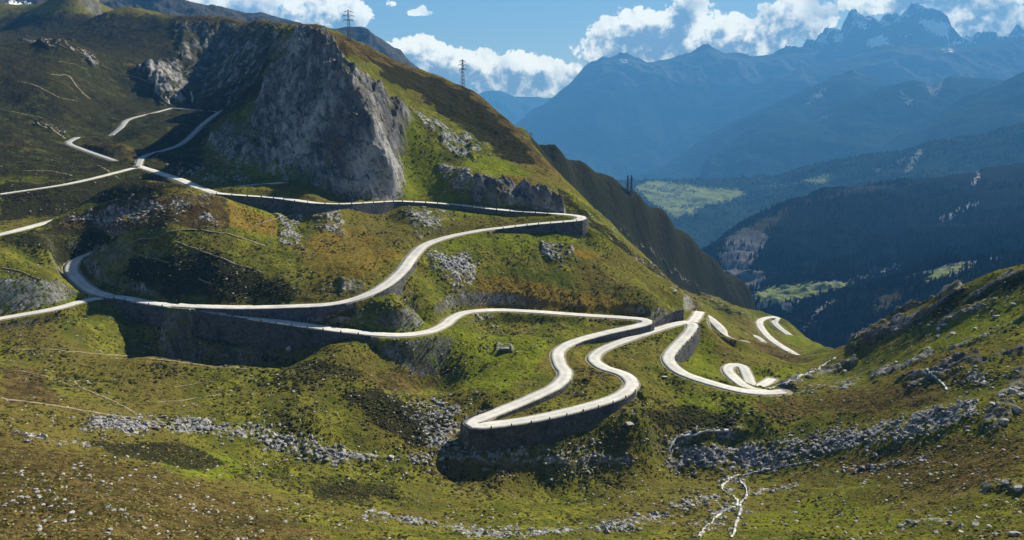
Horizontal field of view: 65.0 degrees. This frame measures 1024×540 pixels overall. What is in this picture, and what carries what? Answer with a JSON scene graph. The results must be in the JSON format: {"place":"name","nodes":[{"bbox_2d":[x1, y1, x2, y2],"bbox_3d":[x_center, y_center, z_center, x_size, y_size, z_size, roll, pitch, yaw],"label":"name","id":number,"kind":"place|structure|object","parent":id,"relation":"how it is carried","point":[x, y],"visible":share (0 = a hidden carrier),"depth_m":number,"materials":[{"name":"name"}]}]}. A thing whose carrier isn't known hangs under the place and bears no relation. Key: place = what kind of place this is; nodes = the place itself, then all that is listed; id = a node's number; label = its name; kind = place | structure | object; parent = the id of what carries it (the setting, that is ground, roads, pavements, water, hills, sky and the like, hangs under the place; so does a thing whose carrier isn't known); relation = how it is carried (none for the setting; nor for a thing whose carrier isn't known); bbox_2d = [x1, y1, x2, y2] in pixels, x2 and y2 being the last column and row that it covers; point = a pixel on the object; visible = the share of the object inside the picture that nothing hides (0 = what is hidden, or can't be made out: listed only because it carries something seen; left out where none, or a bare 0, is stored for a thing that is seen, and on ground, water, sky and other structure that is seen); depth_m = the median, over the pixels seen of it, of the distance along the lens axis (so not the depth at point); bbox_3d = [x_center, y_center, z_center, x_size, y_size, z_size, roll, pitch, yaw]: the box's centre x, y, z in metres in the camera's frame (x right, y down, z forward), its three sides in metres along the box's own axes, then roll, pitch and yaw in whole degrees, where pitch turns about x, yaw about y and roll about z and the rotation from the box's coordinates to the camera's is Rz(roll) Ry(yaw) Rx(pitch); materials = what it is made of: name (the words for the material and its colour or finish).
{"place":"outdoors","nodes":[
{"label":"outdoors","id":0,"kind":"place"},
{"bbox_2d":[2,267,41,279],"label":"path","id":1,"kind":"structure","parent":0,"point":[20,271],"depth_m":363.32,"materials":[{"name":"soil"}]},
{"bbox_2d":[0,219,52,235],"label":"road","id":2,"kind":"structure","parent":0,"point":[23,228],"depth_m":420.20,"materials":[{"name":"grey asphalt"}]},
{"bbox_2d":[19,81,69,99],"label":"path","id":3,"kind":"structure","parent":0,"point":[42,89],"depth_m":756.99,"materials":[{"name":"beige soil"}]},
{"bbox_2d":[18,370,72,386],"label":"path","id":4,"kind":"structure","parent":0,"point":[45,376],"depth_m":286.78,"materials":[{"name":"beige soil"}]},
{"bbox_2d":[22,170,71,175],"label":"path","id":5,"kind":"structure","parent":0,"point":[46,170],"depth_m":530.16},
{"bbox_2d":[33,122,65,138],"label":"path","id":6,"kind":"structure","parent":0,"point":[52,129],"depth_m":667.18,"materials":[{"name":"beige soil"}]},
{"bbox_2d":[0,168,136,194],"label":"road","id":7,"kind":"structure","parent":0,"point":[104,175],"depth_m":505.10,"materials":[{"name":"grey asphalt"}]},
{"bbox_2d":[51,74,90,98],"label":"path","id":8,"kind":"structure","parent":0,"point":[73,81],"depth_m":800.82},
{"bbox_2d":[0,0,143,8],"bbox_3d":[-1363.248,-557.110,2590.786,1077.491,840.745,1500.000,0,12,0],"label":"rocky mountain","id":9,"kind":"structure","parent":0,"point":[116,4],"depth_m":2095.79,"materials":[{"name":"stone"}]},
{"bbox_2d":[63,251,114,297],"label":"road","id":10,"kind":"structure","parent":0,"point":[74,275],"depth_m":394.47,"materials":[{"name":"grey asphalt"}]},
{"bbox_2d":[1,397,179,424],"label":"path","id":11,"kind":"structure","parent":0,"point":[135,418],"depth_m":254.48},
{"bbox_2d":[65,137,117,160],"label":"road","id":12,"kind":"structure","parent":0,"point":[68,142],"depth_m":618.82,"materials":[{"name":"grey asphalt"}]},
{"bbox_2d":[73,380,143,417],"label":"path","id":13,"kind":"structure","parent":0,"point":[74,382],"depth_m":278.61,"materials":[{"name":"beige soil"}]},
{"bbox_2d":[4,349,248,368],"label":"path","id":14,"kind":"structure","parent":0,"point":[126,355],"depth_m":317.04,"materials":[{"name":"beige soil"}]},
{"bbox_2d":[108,108,171,135],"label":"road","id":15,"kind":"structure","parent":0,"point":[122,125],"depth_m":744.68,"materials":[{"name":"grey asphalt"}]},
{"bbox_2d":[124,248,169,262],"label":"path","id":16,"kind":"structure","parent":0,"point":[148,257],"depth_m":389.58,"materials":[{"name":"soil"}]},
{"bbox_2d":[135,110,221,165],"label":"road","id":17,"kind":"structure","parent":0,"point":[139,161],"depth_m":699.43,"materials":[{"name":"asphalt paving"}]},
{"bbox_2d":[147,394,226,402],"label":"path","id":18,"kind":"structure","parent":0,"point":[191,398],"depth_m":291.98,"materials":[{"name":"beige soil"}]},
{"bbox_2d":[111,0,276,21],"bbox_3d":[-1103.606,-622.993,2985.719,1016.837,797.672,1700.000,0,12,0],"label":"mountain","id":19,"kind":"structure","parent":0,"point":[181,7],"depth_m":2640.89,"materials":[{"name":"stone"}]},
{"bbox_2d":[173,381,214,386],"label":"path","id":20,"kind":"structure","parent":0,"point":[194,383],"depth_m":301.92,"materials":[{"name":"beige soil"}]},
{"bbox_2d":[123,229,265,245],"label":"path","id":21,"kind":"structure","parent":0,"point":[203,230],"depth_m":398.80,"materials":[{"name":"brown soil"}]},
{"bbox_2d":[176,241,263,272],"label":"path","id":22,"kind":"structure","parent":0,"point":[220,257],"depth_m":386.81,"materials":[{"name":"brown soil"}]},
{"bbox_2d":[240,182,283,185],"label":"road","id":23,"kind":"structure","parent":0,"point":[267,183],"depth_m":498.23,"materials":[{"name":"grey asphalt"}]},
{"bbox_2d":[257,214,297,223],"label":"path","id":24,"kind":"structure","parent":0,"point":[276,218],"depth_m":443.11,"materials":[{"name":"beige soil"}]},
{"bbox_2d":[253,12,419,68],"bbox_3d":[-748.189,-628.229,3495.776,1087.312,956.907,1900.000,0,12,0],"label":"mountain","id":25,"kind":"structure","parent":0,"point":[366,36],"depth_m":3316.84,"materials":[{"name":"blue stone"}]},
{"bbox_2d":[140,166,585,309],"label":"road","id":26,"kind":"structure","parent":0,"point":[406,264],"depth_m":420.73,"materials":[{"name":"grey asphalt"}]},
{"bbox_2d":[0,295,787,428],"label":"road","id":27,"kind":"structure","parent":0,"point":[564,376],"depth_m":355.89,"materials":[{"name":"grey asphalt"}]},
{"bbox_2d":[0,0,1023,539],"bbox_3d":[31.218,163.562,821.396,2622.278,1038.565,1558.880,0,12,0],"label":"terrain","id":28,"kind":"structure","parent":0,"point":[242,78],"depth_m":375.89,"materials":[{"name":"green plant"}]},
{"bbox_2d":[104,298,369,349],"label":"retaining wall","id":29,"kind":"structure","parent":28,"relation":"on","point":[249,332],"depth_m":353.48,"materials":[{"name":"stone"}]},
{"bbox_2d":[226,303,345,321],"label":"retaining wall","id":30,"kind":"structure","parent":28,"relation":"on","point":[298,314],"depth_m":354.05,"materials":[{"name":"stone"}]},
{"bbox_2d":[285,346,291,351],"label":"boulder","id":31,"kind":"object","parent":28,"relation":"on","point":[288,349],"visible":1,"depth_m":346.14,"materials":[{"name":"stone"}]},
{"bbox_2d":[342,10,353,40],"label":"pylon","id":32,"kind":"object","parent":28,"relation":"on","point":[347,23],"visible":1,"depth_m":693.08,"materials":[{"name":"metal"}]},
{"bbox_2d":[216,194,551,215],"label":"retaining wall","id":33,"kind":"structure","parent":28,"relation":"on","point":[279,205],"depth_m":457.67,"materials":[{"name":"stone"}]},
{"bbox_2d":[376,262,416,296],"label":"retaining wall","id":34,"kind":"structure","parent":28,"relation":"on","point":[396,287],"depth_m":374.04,"materials":[{"name":"stone"}]},
{"bbox_2d":[459,59,466,85],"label":"pylon","id":35,"kind":"object","parent":28,"relation":"on","point":[462,68],"visible":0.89,"depth_m":699.22,"materials":[{"name":"metal"}]},
{"bbox_2d":[500,347,509,350],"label":"boulder","id":36,"kind":"object","parent":28,"relation":"on","point":[504,348],"visible":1,"depth_m":363.89,"materials":[{"name":"stone"}]},
{"bbox_2d":[0,48,1023,539],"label":"dwarf shrubs","id":37,"kind":"object","parent":28,"relation":"on","point":[338,492],"visible":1,"depth_m":291.93,"materials":[{"name":"green plant"}]},
{"bbox_2d":[0,47,1023,539],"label":"grass tussocks","id":38,"kind":"object","parent":28,"relation":"on","point":[130,519],"depth_m":242.17,"materials":[{"name":"green plant"}]},
{"bbox_2d":[0,41,1023,539],"bbox_3d":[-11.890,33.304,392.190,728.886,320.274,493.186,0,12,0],"label":"loose stones","id":39,"kind":"object","parent":28,"relation":"on","point":[444,419],"visible":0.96,"depth_m":268.43,"materials":[{"name":"stone"}]},
{"bbox_2d":[12,98,1022,538],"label":"scree","id":40,"kind":"structure","parent":28,"relation":"on","point":[926,416],"depth_m":278.00,"materials":[{"name":"grey stone"}]},
{"bbox_2d":[497,380,571,419],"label":"retaining wall","id":41,"kind":"structure","parent":28,"relation":"on","point":[544,399],"depth_m":314.83,"materials":[{"name":"stone"}]},
{"bbox_2d":[495,213,588,235],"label":"retaining wall","id":42,"kind":"structure","parent":28,"relation":"on","point":[575,228],"depth_m":473.58,"materials":[{"name":"stone"}]},
{"bbox_2d":[460,392,635,450],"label":"retaining wall","id":43,"kind":"structure","parent":28,"relation":"on","point":[530,435],"depth_m":296.46,"materials":[{"name":"stone"}]},
{"bbox_2d":[576,320,653,345],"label":"retaining wall","id":44,"kind":"structure","parent":28,"relation":"on","point":[627,333],"depth_m":402.04,"materials":[{"name":"stone"}]},
{"bbox_2d":[625,175,631,193],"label":"pylon","id":45,"kind":"object","parent":28,"relation":"on","point":[627,186],"visible":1,"depth_m":1038.91,"materials":[{"name":"metal"}]},
{"bbox_2d":[652,309,683,326],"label":"retaining wall","id":46,"kind":"structure","parent":28,"relation":"on","point":[676,315],"depth_m":434.82,"materials":[{"name":"stone"}]},
{"bbox_2d":[676,324,699,362],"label":"retaining wall","id":47,"kind":"structure","parent":28,"relation":"on","point":[687,351],"depth_m":406.32,"materials":[{"name":"stone"}]},
{"bbox_2d":[999,418,1008,425],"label":"boulder","id":48,"kind":"object","parent":28,"relation":"on","point":[1004,421],"visible":1,"depth_m":233.23,"materials":[{"name":"stone"}]},
{"bbox_2d":[1000,480,1008,484],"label":"boulder","id":49,"kind":"object","parent":28,"relation":"on","point":[1004,482],"visible":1,"depth_m":185.66,"materials":[{"name":"stone"}]},
{"bbox_2d":[1007,388,1017,394],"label":"boulder","id":50,"kind":"object","parent":28,"relation":"on","point":[1011,391],"visible":0.9,"depth_m":251.57,"materials":[{"name":"stone"}]},
{"bbox_2d":[1008,531,1020,536],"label":"boulder","id":51,"kind":"object","parent":28,"relation":"on","point":[1013,533],"visible":0.91,"depth_m":149.68,"materials":[{"name":"stone"}]},
{"bbox_2d":[1012,405,1022,413],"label":"boulder","id":52,"kind":"object","parent":28,"relation":"on","point":[1017,409],"visible":1,"depth_m":238.14,"materials":[{"name":"stone"}]},
{"bbox_2d":[1014,485,1021,491],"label":"boulder","id":53,"kind":"object","parent":28,"relation":"on","point":[1017,488],"visible":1,"depth_m":178.57,"materials":[{"name":"stone"}]},
{"bbox_2d":[1016,392,1023,397],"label":"boulder","id":54,"kind":"object","parent":28,"relation":"on","point":[1021,394],"visible":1,"depth_m":247.67,"materials":[{"name":"stone"}]},
{"bbox_2d":[479,90,550,124],"bbox_3d":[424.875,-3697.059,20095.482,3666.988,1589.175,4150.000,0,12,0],"label":"mountain","id":55,"kind":"structure","parent":0,"point":[513,110],"depth_m":20453.57,"materials":[{"name":"blue stone"}]},
{"bbox_2d":[188,0,1023,97],"label":"sky","id":56,"kind":"structure","parent":0,"point":[517,48],"materials":[{"name":"blue"}]},
{"bbox_2d":[514,44,852,179],"bbox_3d":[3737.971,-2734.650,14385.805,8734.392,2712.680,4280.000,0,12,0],"label":"mountain","id":57,"kind":"structure","parent":0,"point":[610,116],"depth_m":14332.81,"materials":[{"name":"blue stone"}]},
{"bbox_2d":[668,429,728,451],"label":"stream","id":58,"kind":"structure","parent":0,"point":[690,434],"depth_m":319.57,"materials":[{"name":"liquid"}]},
{"bbox_2d":[687,311,748,342],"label":"road","id":59,"kind":"structure","parent":0,"point":[719,327],"depth_m":471.48,"materials":[{"name":"grey asphalt"}]},
{"bbox_2d":[730,479,747,536],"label":"stream","id":60,"kind":"structure","parent":0,"point":[739,512],"depth_m":240.73,"materials":[{"name":"liquid"}]},
{"bbox_2d":[722,363,776,389],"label":"road","id":61,"kind":"structure","parent":0,"point":[734,377],"depth_m":384.24,"materials":[{"name":"grey asphalt"}]},
{"bbox_2d":[629,70,882,179],"bbox_3d":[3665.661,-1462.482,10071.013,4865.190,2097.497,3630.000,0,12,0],"label":"wooded mountain","id":62,"kind":"structure","parent":0,"point":[809,103],"depth_m":10493.30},
{"bbox_2d":[698,461,814,535],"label":"stream","id":63,"kind":"structure","parent":0,"point":[721,512],"depth_m":274.01,"materials":[{"name":"liquid"}]},
{"bbox_2d":[754,335,765,341],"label":"road","id":64,"kind":"structure","parent":0,"point":[759,338],"depth_m":678.17,"materials":[{"name":"grey asphalt"}]},
{"bbox_2d":[755,316,799,354],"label":"road","id":65,"kind":"structure","parent":0,"point":[763,330],"depth_m":738.79,"materials":[{"name":"grey asphalt"}]},
{"bbox_2d":[766,357,835,388],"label":"stream","id":66,"kind":"structure","parent":0,"point":[789,381],"depth_m":389.93,"materials":[{"name":"liquid"}]},
{"bbox_2d":[617,123,1023,248],"bbox_3d":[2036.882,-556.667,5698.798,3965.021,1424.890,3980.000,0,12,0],"label":"wooded hillside","id":67,"kind":"structure","parent":0,"point":[702,197],"depth_m":4985.49,"materials":[{"name":"green plant"}]},
{"bbox_2d":[629,122,1023,244],"bbox_3d":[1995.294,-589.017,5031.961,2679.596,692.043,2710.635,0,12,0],"label":"conifer woods","id":68,"kind":"object","parent":67,"relation":"on","point":[880,153],"visible":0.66,"depth_m":5031.56,"materials":[{"name":"green plant"}]},
{"bbox_2d":[629,36,1023,178],"bbox_3d":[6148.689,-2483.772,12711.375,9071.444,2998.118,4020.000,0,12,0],"label":"mountain","id":69,"kind":"structure","parent":0,"point":[928,64],"depth_m":13160.52,"materials":[{"name":"blue stone"}]},
{"bbox_2d":[699,76,1004,179],"bbox_3d":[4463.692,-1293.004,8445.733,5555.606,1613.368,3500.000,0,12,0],"label":"wooded mountain","id":70,"kind":"structure","parent":0,"point":[874,122],"depth_m":8619.70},
{"bbox_2d":[834,24,869,54],"bbox_3d":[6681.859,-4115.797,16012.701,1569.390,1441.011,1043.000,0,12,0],"label":"snowy peak","id":71,"kind":"structure","parent":0,"point":[853,42],"depth_m":15510.46,"materials":[{"name":"blue stone"}]},
{"bbox_2d":[701,162,1023,315],"bbox_3d":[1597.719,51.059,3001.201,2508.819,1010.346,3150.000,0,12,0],"label":"forest hillside","id":72,"kind":"structure","parent":0,"point":[778,294],"depth_m":2604.67,"materials":[{"name":"green plant"}]},
{"bbox_2d":[761,300,768,307],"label":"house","id":73,"kind":"structure","parent":72,"relation":"on","point":[764,303],"depth_m":1752.45,"materials":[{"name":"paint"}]},
{"bbox_2d":[782,302,791,309],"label":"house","id":74,"kind":"structure","parent":72,"relation":"on","point":[785,305],"depth_m":1715.14,"materials":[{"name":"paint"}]},
{"bbox_2d":[703,177,1023,316],"bbox_3d":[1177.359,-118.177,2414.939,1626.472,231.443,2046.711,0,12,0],"label":"conifer woods","id":75,"kind":"object","parent":72,"relation":"on","point":[841,270],"visible":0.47,"depth_m":2289.28,"materials":[{"name":"green plant"}]},
{"bbox_2d":[784,2,1023,50],"bbox_3d":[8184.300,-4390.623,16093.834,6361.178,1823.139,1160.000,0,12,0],"label":"snowy peak","id":76,"kind":"structure","parent":0,"point":[915,23],"depth_m":15623.84,"materials":[{"name":"stone"}]},
{"bbox_2d":[789,254,1021,348],"bbox_3d":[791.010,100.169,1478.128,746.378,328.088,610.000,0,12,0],"label":"forest ridge","id":77,"kind":"structure","parent":0,"point":[821,311],"depth_m":1498.31,"materials":[{"name":"green plant"}]},
{"bbox_2d":[778,248,1023,347],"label":"conifer woods","id":78,"kind":"object","parent":77,"relation":"on","point":[812,301],"visible":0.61,"depth_m":1488.42,"materials":[{"name":"green plant"}]},
{"bbox_2d":[925,368,947,389],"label":"stream","id":79,"kind":"structure","parent":0,"point":[935,376],"depth_m":293.97,"materials":[{"name":"liquid"}]},
{"bbox_2d":[875,71,1023,153],"bbox_3d":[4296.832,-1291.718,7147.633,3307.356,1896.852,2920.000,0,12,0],"label":"wooded spur","id":80,"kind":"structure","parent":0,"point":[985,111],"depth_m":7239.15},
{"bbox_2d":[961,292,994,311],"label":"path","id":81,"kind":"structure","parent":0,"point":[980,302],"depth_m":354.71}
]}

